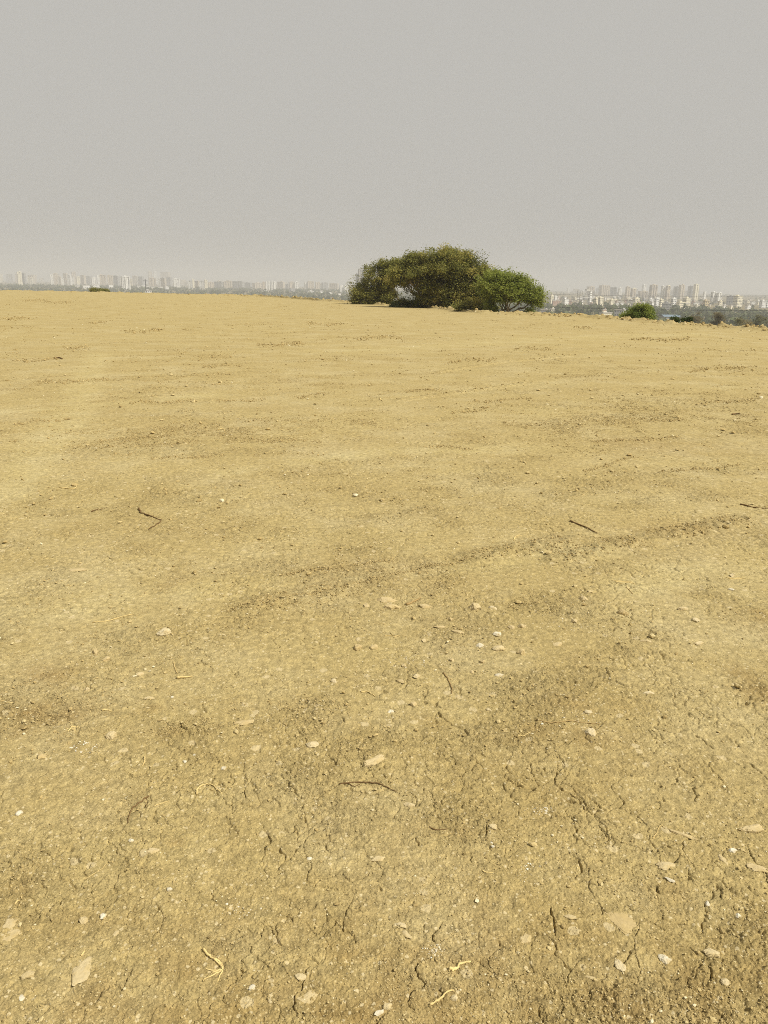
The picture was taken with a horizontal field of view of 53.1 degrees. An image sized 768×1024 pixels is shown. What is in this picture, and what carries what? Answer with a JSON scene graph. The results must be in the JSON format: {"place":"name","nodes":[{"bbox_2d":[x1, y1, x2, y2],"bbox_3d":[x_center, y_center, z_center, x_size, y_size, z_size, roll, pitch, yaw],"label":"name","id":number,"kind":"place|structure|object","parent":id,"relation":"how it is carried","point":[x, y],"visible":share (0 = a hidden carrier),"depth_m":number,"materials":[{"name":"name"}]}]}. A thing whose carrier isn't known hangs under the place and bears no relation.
{"place":"outdoors","nodes":[
{"label":"outdoors","id":0,"kind":"place"},
{"bbox_2d":[113,275,119,285],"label":"apartment tower","id":1,"kind":"structure","parent":0,"point":[116,278],"depth_m":3353.50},
{"bbox_2d":[0,290,767,1023],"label":"ground","id":2,"kind":"structure","parent":0,"point":[714,556],"depth_m":3.40,"materials":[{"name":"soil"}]},
{"bbox_2d":[2,918,17,930],"bbox_3d":[-0.963,1.069,1.991,0.044,0.011,0.044,6,17,18],"label":"stone","id":3,"kind":"object","parent":2,"relation":"on","point":[9,923],"visible":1,"depth_m":1.99,"materials":[{"name":"stone"}]},
{"bbox_2d":[2,929,21,940],"bbox_3d":[-0.949,1.077,1.957,0.053,0.008,0.033,-14,22,-41],"label":"stone","id":4,"kind":"object","parent":2,"relation":"on","point":[14,933],"visible":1,"depth_m":1.96,"materials":[{"name":"stone"}]},
{"bbox_2d":[20,970,34,979],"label":"stone","id":5,"kind":"object","parent":2,"relation":"on","point":[28,974],"visible":1,"depth_m":1.84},
{"bbox_2d":[69,568,85,571],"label":"stone","id":6,"kind":"object","parent":2,"relation":"on","point":[78,569],"visible":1,"depth_m":4.42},
{"bbox_2d":[72,956,91,985],"bbox_3d":[-0.729,1.106,1.854,0.045,0.008,0.085,-2,17,-11],"label":"stone","id":7,"kind":"object","parent":2,"relation":"on","point":[81,973],"visible":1,"depth_m":1.85,"materials":[{"name":"stone"}]},
{"bbox_2d":[79,916,87,923],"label":"stone","id":8,"kind":"object","parent":2,"relation":"on","point":[83,920],"visible":1,"depth_m":2.00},
{"bbox_2d":[105,731,116,738],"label":"stone","id":9,"kind":"object","parent":2,"relation":"on","point":[111,735],"visible":1,"depth_m":2.81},
{"bbox_2d":[127,795,148,822],"bbox_3d":[-0.778,0.939,2.430,0.038,0.015,0.129,8,18,24],"label":"twig","id":10,"kind":"object","parent":2,"relation":"on","point":[146,797],"visible":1,"depth_m":2.44,"materials":[{"name":"brown wood"}]},
{"bbox_2d":[138,507,161,529],"bbox_3d":[-1.644,0.036,5.434,0.120,0.022,0.531,-6,18,-24],"label":"twig","id":11,"kind":"object","parent":2,"relation":"on","point":[150,516],"visible":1,"depth_m":5.45,"materials":[{"name":"brown wood"}]},
{"bbox_2d":[147,848,159,853],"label":"stone","id":12,"kind":"object","parent":2,"relation":"on","point":[153,850],"visible":1,"depth_m":2.25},
{"bbox_2d":[156,627,170,635],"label":"stone","id":13,"kind":"object","parent":2,"relation":"on","point":[164,631],"visible":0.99,"depth_m":3.63,"materials":[{"name":"stone"}]},
{"bbox_2d":[196,783,221,794],"bbox_3d":[-0.572,0.910,2.528,0.090,0.009,0.055,1,16,0],"label":"root","id":14,"kind":"object","parent":2,"relation":"on","point":[205,784],"visible":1,"depth_m":2.53,"materials":[{"name":"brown wood"}]},
{"bbox_2d":[202,948,223,981],"bbox_3d":[-0.418,1.105,1.882,0.052,0.011,0.105,-3,17,-13],"label":"root clump","id":15,"kind":"object","parent":2,"relation":"on","point":[219,963],"visible":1,"depth_m":1.87,"materials":[{"name":"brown wood"}]},
{"bbox_2d":[234,719,253,724],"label":"stone","id":16,"kind":"object","parent":2,"relation":"on","point":[242,722],"visible":1,"depth_m":2.92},
{"bbox_2d":[295,973,305,980],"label":"stone","id":17,"kind":"object","parent":2,"relation":"on","point":[301,976],"visible":1,"depth_m":1.85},
{"bbox_2d":[296,990,317,1003],"bbox_3d":[-0.177,1.138,1.800,0.050,0.007,0.032,-8,18,-27],"label":"stone","id":18,"kind":"object","parent":2,"relation":"on","point":[308,995],"visible":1,"depth_m":1.80,"materials":[{"name":"stone"}]},
{"bbox_2d":[306,741,318,747],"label":"stone","id":19,"kind":"object","parent":2,"relation":"on","point":[311,744],"visible":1,"depth_m":2.78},
{"bbox_2d":[339,781,396,791],"bbox_3d":[-0.051,0.912,2.570,0.200,0.009,0.036,4,17,11],"label":"twig","id":20,"kind":"object","parent":2,"relation":"on","point":[364,782],"visible":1,"depth_m":2.58,"materials":[{"name":"brown wood"}]},
{"bbox_2d":[364,754,384,766],"bbox_3d":[-0.033,0.873,2.700,0.099,0.020,0.040,-10,20,-34],"label":"stone","id":21,"kind":"object","parent":2,"relation":"on","point":[375,760],"visible":1,"depth_m":2.69,"materials":[{"name":"stone"}]},
{"bbox_2d":[371,856,384,861],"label":"stone","id":22,"kind":"object","parent":2,"relation":"on","point":[377,858],"visible":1,"depth_m":2.24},
{"bbox_2d":[0,392,756,758],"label":"crumb rows","id":23,"kind":"object","parent":2,"relation":"on","point":[262,596],"visible":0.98,"depth_m":4.19,"materials":[{"name":"soil"}]},
{"bbox_2d":[374,1009,383,1015],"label":"stone","id":24,"kind":"object","parent":2,"relation":"on","point":[378,1012],"visible":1,"depth_m":1.76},
{"bbox_2d":[0,298,760,612],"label":"scrape clods","id":25,"kind":"object","parent":2,"relation":"on","point":[357,339],"visible":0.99,"depth_m":10.67,"materials":[{"name":"soil"}]},
{"bbox_2d":[0,296,767,469],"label":"soil clods","id":26,"kind":"object","parent":2,"relation":"on","point":[223,432],"visible":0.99,"depth_m":10.83,"materials":[{"name":"soil"}]},
{"bbox_2d":[376,597,397,602],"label":"stone","id":27,"kind":"object","parent":2,"relation":"on","point":[385,599],"visible":0.98,"depth_m":4.08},
{"bbox_2d":[383,1003,391,1009],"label":"stone","id":28,"kind":"object","parent":2,"relation":"on","point":[386,1006],"visible":1,"depth_m":1.77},
{"bbox_2d":[384,604,400,609],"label":"stone","id":29,"kind":"object","parent":2,"relation":"on","point":[391,606],"visible":1,"depth_m":3.98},
{"bbox_2d":[27,290,767,331],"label":"rubble ridge","id":30,"kind":"structure","parent":2,"relation":"on","point":[703,323],"depth_m":44.79,"materials":[{"name":"soil"}]},
{"bbox_2d":[387,297,425,307],"bbox_3d":[1.976,-17.163,63.478,3.979,1.317,2.293,1,16,0],"label":"shrub","id":31,"kind":"object","parent":2,"relation":"on","point":[408,304],"visible":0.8,"depth_m":63.12,"materials":[{"name":"green plant"}]},
{"bbox_2d":[402,930,411,938],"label":"stone","id":32,"kind":"object","parent":2,"relation":"on","point":[405,933],"visible":1,"depth_m":1.97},
{"bbox_2d":[429,989,453,1005],"bbox_3d":[0.135,1.133,1.798,0.071,0.011,0.010,-10,20,-33],"label":"straw","id":33,"kind":"object","parent":2,"relation":"on","point":[439,998],"visible":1,"depth_m":1.79,"materials":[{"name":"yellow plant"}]},
{"bbox_2d":[449,960,470,971],"bbox_3d":[0.186,1.112,1.886,0.060,0.011,0.013,-7,18,-24],"label":"stick","id":34,"kind":"object","parent":2,"relation":"on","point":[455,968],"visible":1,"depth_m":1.88,"materials":[{"name":"yellow wood"}]},
{"bbox_2d":[468,603,480,610],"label":"stone","id":35,"kind":"object","parent":2,"relation":"on","point":[475,606],"visible":0.88,"depth_m":4.00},
{"bbox_2d":[492,645,504,650],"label":"stone","id":36,"kind":"object","parent":2,"relation":"on","point":[499,648],"visible":1,"depth_m":3.55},
{"bbox_2d":[252,514,760,608],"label":"rut clods","id":37,"kind":"object","parent":2,"relation":"on","point":[687,524],"visible":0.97,"depth_m":5.05,"materials":[{"name":"soil"}]},
{"bbox_2d":[520,933,531,942],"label":"stone","id":38,"kind":"object","parent":2,"relation":"on","point":[525,938],"visible":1,"depth_m":1.97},
{"bbox_2d":[536,719,599,724],"bbox_3d":[0.710,0.809,2.966,0.243,0.009,0.024,2,16,3],"label":"root","id":39,"kind":"object","parent":2,"relation":"on","point":[565,721],"visible":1,"depth_m":2.96,"materials":[{"name":"brown wood"}]},
{"bbox_2d":[564,914,576,919],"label":"stone","id":40,"kind":"object","parent":2,"relation":"on","point":[570,917],"visible":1,"depth_m":2.04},
{"bbox_2d":[585,728,595,736],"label":"stone","id":41,"kind":"object","parent":2,"relation":"on","point":[591,732],"visible":1,"depth_m":2.89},
{"bbox_2d":[614,959,625,971],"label":"stone","id":42,"kind":"object","parent":2,"relation":"on","point":[619,965],"visible":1,"depth_m":1.89,"materials":[{"name":"stone"}]},
{"bbox_2d":[605,912,639,933],"bbox_3d":[0.631,1.080,2.036,0.061,0.007,0.089,-8,18,-27],"label":"stone","id":43,"kind":"object","parent":2,"relation":"on","point":[624,923],"visible":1,"depth_m":2.03,"materials":[{"name":"stone"}]},
{"bbox_2d":[617,609,628,615],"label":"stone","id":44,"kind":"object","parent":2,"relation":"on","point":[623,612],"visible":1,"depth_m":3.96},
{"bbox_2d":[658,954,671,964],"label":"stone","id":45,"kind":"object","parent":2,"relation":"on","point":[665,959],"visible":1,"depth_m":1.91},
{"bbox_2d":[656,862,675,869],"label":"stone","id":46,"kind":"object","parent":2,"relation":"on","point":[665,865],"visible":1,"depth_m":2.23,"materials":[{"name":"stone"}]},
{"bbox_2d":[667,828,697,839],"bbox_3d":[0.916,0.992,2.365,0.094,0.013,0.016,11,19,30],"label":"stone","id":47,"kind":"object","parent":2,"relation":"on","point":[682,834],"visible":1,"depth_m":2.36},
{"bbox_2d":[702,948,719,957],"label":"stone","id":48,"kind":"object","parent":2,"relation":"on","point":[709,952],"visible":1,"depth_m":1.93,"materials":[{"name":"stone"}]},
{"bbox_2d":[718,854,727,865],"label":"stone","id":49,"kind":"object","parent":2,"relation":"on","point":[721,858],"visible":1,"depth_m":2.26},
{"bbox_2d":[720,978,729,985],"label":"stone","id":50,"kind":"object","parent":2,"relation":"on","point":[723,981],"visible":1,"depth_m":1.85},
{"bbox_2d":[738,824,763,832],"bbox_3d":[1.143,0.986,2.391,0.083,0.024,0.039,-3,17,-14],"label":"stone","id":51,"kind":"object","parent":2,"relation":"on","point":[755,828],"visible":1,"depth_m":2.38,"materials":[{"name":"stone"}]},
{"bbox_2d":[746,863,767,871],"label":"stone","id":52,"kind":"object","parent":2,"relation":"on","point":[755,867],"visible":1,"depth_m":2.23,"materials":[{"name":"stone"}]},
{"bbox_2d":[0,281,767,325],"bbox_3d":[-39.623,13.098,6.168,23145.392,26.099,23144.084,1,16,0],"label":"terrain","id":53,"kind":"structure","parent":0,"point":[554,293],"depth_m":2797.48,"materials":[{"name":"plant"}]},
{"bbox_2d":[6,274,12,282],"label":"apartment tower","id":54,"kind":"structure","parent":53,"relation":"on","point":[9,278],"depth_m":4319.24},
{"bbox_2d":[17,271,22,284],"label":"apartment tower","id":55,"kind":"structure","parent":53,"relation":"on","point":[19,276],"depth_m":2925.04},
{"bbox_2d":[22,273,26,283],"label":"apartment tower","id":56,"kind":"structure","parent":53,"relation":"on","point":[24,281],"depth_m":2979.62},
{"bbox_2d":[53,273,58,285],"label":"apartment tower","id":57,"kind":"structure","parent":53,"relation":"on","point":[55,275],"depth_m":3171.75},
{"bbox_2d":[67,274,71,284],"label":"apartment tower","id":58,"kind":"structure","parent":53,"relation":"on","point":[69,279],"depth_m":3591.11,"materials":[{"name":"concrete"}]},
{"bbox_2d":[80,275,85,284],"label":"apartment tower","id":59,"kind":"structure","parent":53,"relation":"on","point":[83,279],"depth_m":3710.25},
{"bbox_2d":[89,286,111,291],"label":"bush","id":60,"kind":"object","parent":53,"relation":"on","point":[95,289],"visible":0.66,"depth_m":120.08,"materials":[{"name":"green plant"}]},
{"bbox_2d":[99,274,106,285],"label":"apartment tower","id":61,"kind":"structure","parent":53,"relation":"on","point":[103,281],"depth_m":3080.70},
{"bbox_2d":[107,275,113,284],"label":"apartment tower","id":62,"kind":"structure","parent":53,"relation":"on","point":[110,279],"depth_m":3039.74,"materials":[{"name":"concrete"}]},
{"bbox_2d":[120,276,130,289],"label":"apartment tower","id":63,"kind":"structure","parent":53,"relation":"on","point":[125,282],"depth_m":2344.44,"materials":[{"name":"concrete"}]},
{"bbox_2d":[132,275,137,284],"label":"apartment tower","id":64,"kind":"structure","parent":53,"relation":"on","point":[134,279],"depth_m":4397.55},
{"bbox_2d":[138,276,144,285],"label":"apartment tower","id":65,"kind":"structure","parent":53,"relation":"on","point":[141,281],"depth_m":3895.98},
{"bbox_2d":[149,278,155,285],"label":"apartment tower","id":66,"kind":"structure","parent":53,"relation":"on","point":[152,281],"depth_m":2983.27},
{"bbox_2d":[160,277,166,287],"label":"apartment tower","id":67,"kind":"structure","parent":53,"relation":"on","point":[163,281],"depth_m":2893.13,"materials":[{"name":"concrete"}]},
{"bbox_2d":[160,272,170,277],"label":"apartment tower","id":68,"kind":"structure","parent":53,"relation":"on","point":[164,274],"depth_m":5458.92,"materials":[{"name":"concrete"}]},
{"bbox_2d":[166,277,172,285],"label":"apartment tower","id":69,"kind":"structure","parent":53,"relation":"on","point":[169,282],"depth_m":3932.56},
{"bbox_2d":[173,278,179,286],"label":"apartment tower","id":70,"kind":"structure","parent":53,"relation":"on","point":[176,282],"depth_m":3007.78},
{"bbox_2d":[214,281,223,288],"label":"apartment tower","id":71,"kind":"structure","parent":53,"relation":"on","point":[219,284],"depth_m":3148.12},
{"bbox_2d":[224,281,231,287],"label":"apartment tower","id":72,"kind":"structure","parent":53,"relation":"on","point":[227,284],"depth_m":3153.66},
{"bbox_2d":[232,281,244,288],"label":"apartment tower","id":73,"kind":"structure","parent":53,"relation":"on","point":[238,284],"depth_m":3264.36,"materials":[{"name":"concrete"}]},
{"bbox_2d":[252,282,261,288],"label":"apartment tower","id":74,"kind":"structure","parent":53,"relation":"on","point":[256,285],"depth_m":3493.71,"materials":[{"name":"concrete"}]},
{"bbox_2d":[277,281,284,288],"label":"apartment tower","id":75,"kind":"structure","parent":53,"relation":"on","point":[281,284],"depth_m":3509.54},
{"bbox_2d":[307,281,313,289],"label":"apartment tower","id":76,"kind":"structure","parent":53,"relation":"on","point":[310,284],"depth_m":3416.58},
{"bbox_2d":[321,282,327,289],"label":"apartment tower","id":77,"kind":"structure","parent":53,"relation":"on","point":[324,285],"depth_m":3637.62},
{"bbox_2d":[329,283,338,289],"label":"apartment tower","id":78,"kind":"structure","parent":53,"relation":"on","point":[335,286],"depth_m":3529.51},
{"bbox_2d":[345,254,402,304],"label":"tree","id":79,"kind":"object","parent":53,"relation":"on","point":[375,292],"visible":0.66,"depth_m":71.20,"materials":[{"name":"green plant"}]},
{"bbox_2d":[0,281,767,326],"bbox_3d":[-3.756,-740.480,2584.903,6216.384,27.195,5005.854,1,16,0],"label":"woodland","id":80,"kind":"object","parent":53,"relation":"on","point":[704,310],"visible":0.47,"depth_m":1509.83,"materials":[{"name":"plant"}]},
{"bbox_2d":[380,242,500,308],"bbox_3d":[4.813,-18.842,62.669,10.286,6.000,6.404,1,16,0],"label":"tree","id":81,"kind":"object","parent":53,"relation":"on","point":[442,277],"visible":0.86,"depth_m":61.71,"materials":[{"name":"green plant"}]},
{"bbox_2d":[451,296,498,311],"bbox_3d":[6.659,-14.864,56.072,3.877,1.977,2.319,1,16,0],"label":"shrub","id":82,"kind":"object","parent":53,"relation":"on","point":[470,304],"visible":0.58,"depth_m":55.67,"materials":[{"name":"green plant"}]},
{"bbox_2d":[468,266,552,312],"bbox_3d":[9.005,-15.395,54.429,5.993,3.944,3.929,1,16,0],"label":"tree","id":83,"kind":"object","parent":53,"relation":"on","point":[499,286],"visible":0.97,"depth_m":53.97,"materials":[{"name":"green plant"}]},
{"bbox_2d":[576,289,592,304],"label":"unfinished building","id":84,"kind":"structure","parent":53,"relation":"on","point":[590,296],"depth_m":1398.48,"materials":[{"name":"concrete"}]},
{"bbox_2d":[586,286,594,295],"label":"apartment tower","id":85,"kind":"structure","parent":53,"relation":"on","point":[592,288],"depth_m":3064.14,"materials":[{"name":"concrete"}]},
{"bbox_2d":[598,285,610,295],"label":"apartment tower","id":86,"kind":"structure","parent":53,"relation":"on","point":[604,289],"depth_m":3048.25,"materials":[{"name":"concrete"}]},
{"bbox_2d":[610,287,616,295],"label":"apartment tower","id":87,"kind":"structure","parent":53,"relation":"on","point":[613,291],"depth_m":2950.48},
{"bbox_2d":[625,286,630,297],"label":"apartment tower","id":88,"kind":"structure","parent":53,"relation":"on","point":[627,291],"depth_m":2480.12,"materials":[{"name":"concrete"}]},
{"bbox_2d":[630,288,636,296],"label":"apartment tower","id":89,"kind":"structure","parent":53,"relation":"on","point":[633,292],"depth_m":2291.63,"materials":[{"name":"concrete"}]},
{"bbox_2d":[618,302,657,319],"bbox_3d":[14.764,-11.374,44.569,2.295,1.731,1.890,1,16,0],"label":"bush","id":90,"kind":"object","parent":53,"relation":"on","point":[642,310],"visible":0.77,"depth_m":44.27,"materials":[{"name":"green plant"}]},
{"bbox_2d":[638,291,647,298],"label":"apartment tower","id":91,"kind":"structure","parent":53,"relation":"on","point":[642,294],"depth_m":2373.83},
{"bbox_2d":[648,284,657,298],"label":"apartment tower","id":92,"kind":"structure","parent":53,"relation":"on","point":[653,288],"depth_m":2273.10,"materials":[{"name":"concrete"}]},
{"bbox_2d":[660,285,664,298],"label":"apartment tower","id":93,"kind":"structure","parent":53,"relation":"on","point":[662,291],"depth_m":2176.86,"materials":[{"name":"concrete"}]},
{"bbox_2d":[662,302,671,309],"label":"apartment block","id":94,"kind":"structure","parent":53,"relation":"on","point":[666,305],"depth_m":1156.44,"materials":[{"name":"concrete"}]},
{"bbox_2d":[664,285,670,299],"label":"apartment tower","id":95,"kind":"structure","parent":53,"relation":"on","point":[667,292],"depth_m":2172.39,"materials":[{"name":"concrete"}]},
{"bbox_2d":[659,315,680,319],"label":"shed","id":96,"kind":"structure","parent":53,"relation":"on","point":[667,316],"depth_m":757.08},
{"bbox_2d":[670,315,680,322],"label":"shrub","id":97,"kind":"object","parent":53,"relation":"on","point":[675,318],"visible":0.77,"depth_m":41.32,"materials":[{"name":"green plant"}]},
{"bbox_2d":[673,286,678,297],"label":"apartment tower","id":98,"kind":"structure","parent":53,"relation":"on","point":[675,291],"depth_m":2615.66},
{"bbox_2d":[677,284,684,298],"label":"apartment tower","id":99,"kind":"structure","parent":53,"relation":"on","point":[681,289],"depth_m":2519.13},
{"bbox_2d":[680,315,695,322],"bbox_3d":[16.113,-10.016,40.854,0.794,0.858,0.651,4,17,10],"label":"shrub","id":100,"kind":"object","parent":53,"relation":"on","point":[687,319],"visible":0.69,"depth_m":40.74,"materials":[{"name":"green plant"}]},
{"bbox_2d":[687,285,692,297],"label":"apartment tower","id":101,"kind":"structure","parent":53,"relation":"on","point":[689,291],"depth_m":2600.95,"materials":[{"name":"concrete"}]},
{"bbox_2d":[692,284,699,300],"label":"apartment tower","id":102,"kind":"structure","parent":53,"relation":"on","point":[695,291],"depth_m":2236.63,"materials":[{"name":"concrete"}]},
{"bbox_2d":[689,312,705,323],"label":"shrub","id":103,"kind":"object","parent":53,"relation":"on","point":[697,318],"visible":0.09,"depth_m":255.35,"materials":[{"name":"brown plant"}]},
{"bbox_2d":[710,291,716,302],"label":"apartment block","id":104,"kind":"structure","parent":53,"relation":"on","point":[713,296],"depth_m":1866.57,"materials":[{"name":"concrete"}]},
{"bbox_2d":[715,292,721,302],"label":"apartment block","id":105,"kind":"structure","parent":53,"relation":"on","point":[718,296],"depth_m":1862.98,"materials":[{"name":"concrete"}]},
{"bbox_2d":[710,311,728,324],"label":"shrub","id":106,"kind":"object","parent":53,"relation":"on","point":[719,317],"visible":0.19,"depth_m":216.43,"materials":[{"name":"grey plant"}]},
{"bbox_2d":[726,295,733,304],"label":"apartment block","id":107,"kind":"structure","parent":53,"relation":"on","point":[729,298],"depth_m":1721.41,"materials":[{"name":"concrete"}]},
{"bbox_2d":[733,295,742,306],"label":"apartment block","id":108,"kind":"structure","parent":53,"relation":"on","point":[737,300],"depth_m":1495.33,"materials":[{"name":"concrete"}]},
{"bbox_2d":[733,317,744,325],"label":"shrub","id":109,"kind":"object","parent":53,"relation":"on","point":[738,320],"visible":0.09,"depth_m":160.39,"materials":[{"name":"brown plant"}]},
{"bbox_2d":[751,314,767,327],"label":"shrub","id":110,"kind":"object","parent":53,"relation":"on","point":[758,319],"visible":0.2,"depth_m":227.72,"materials":[{"name":"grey plant"}]},
{"bbox_2d":[759,299,765,307],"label":"apartment block","id":111,"kind":"structure","parent":53,"relation":"on","point":[762,303],"depth_m":1449.97,"materials":[{"name":"concrete"}]},
{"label":"utility pole","id":112,"kind":"object","parent":53,"relation":"on","visible":0},
{"bbox_2d":[564,307,767,310],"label":"overhead cable","id":113,"kind":"object","parent":112,"relation":"attached to","point":[712,310],"visible":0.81,"depth_m":111.01,"materials":[{"name":"grey plastic"}]},
{"bbox_2d":[0,0,767,293],"label":"sky","id":114,"kind":"structure","parent":0,"point":[575,144],"materials":[{"name":"grey"}]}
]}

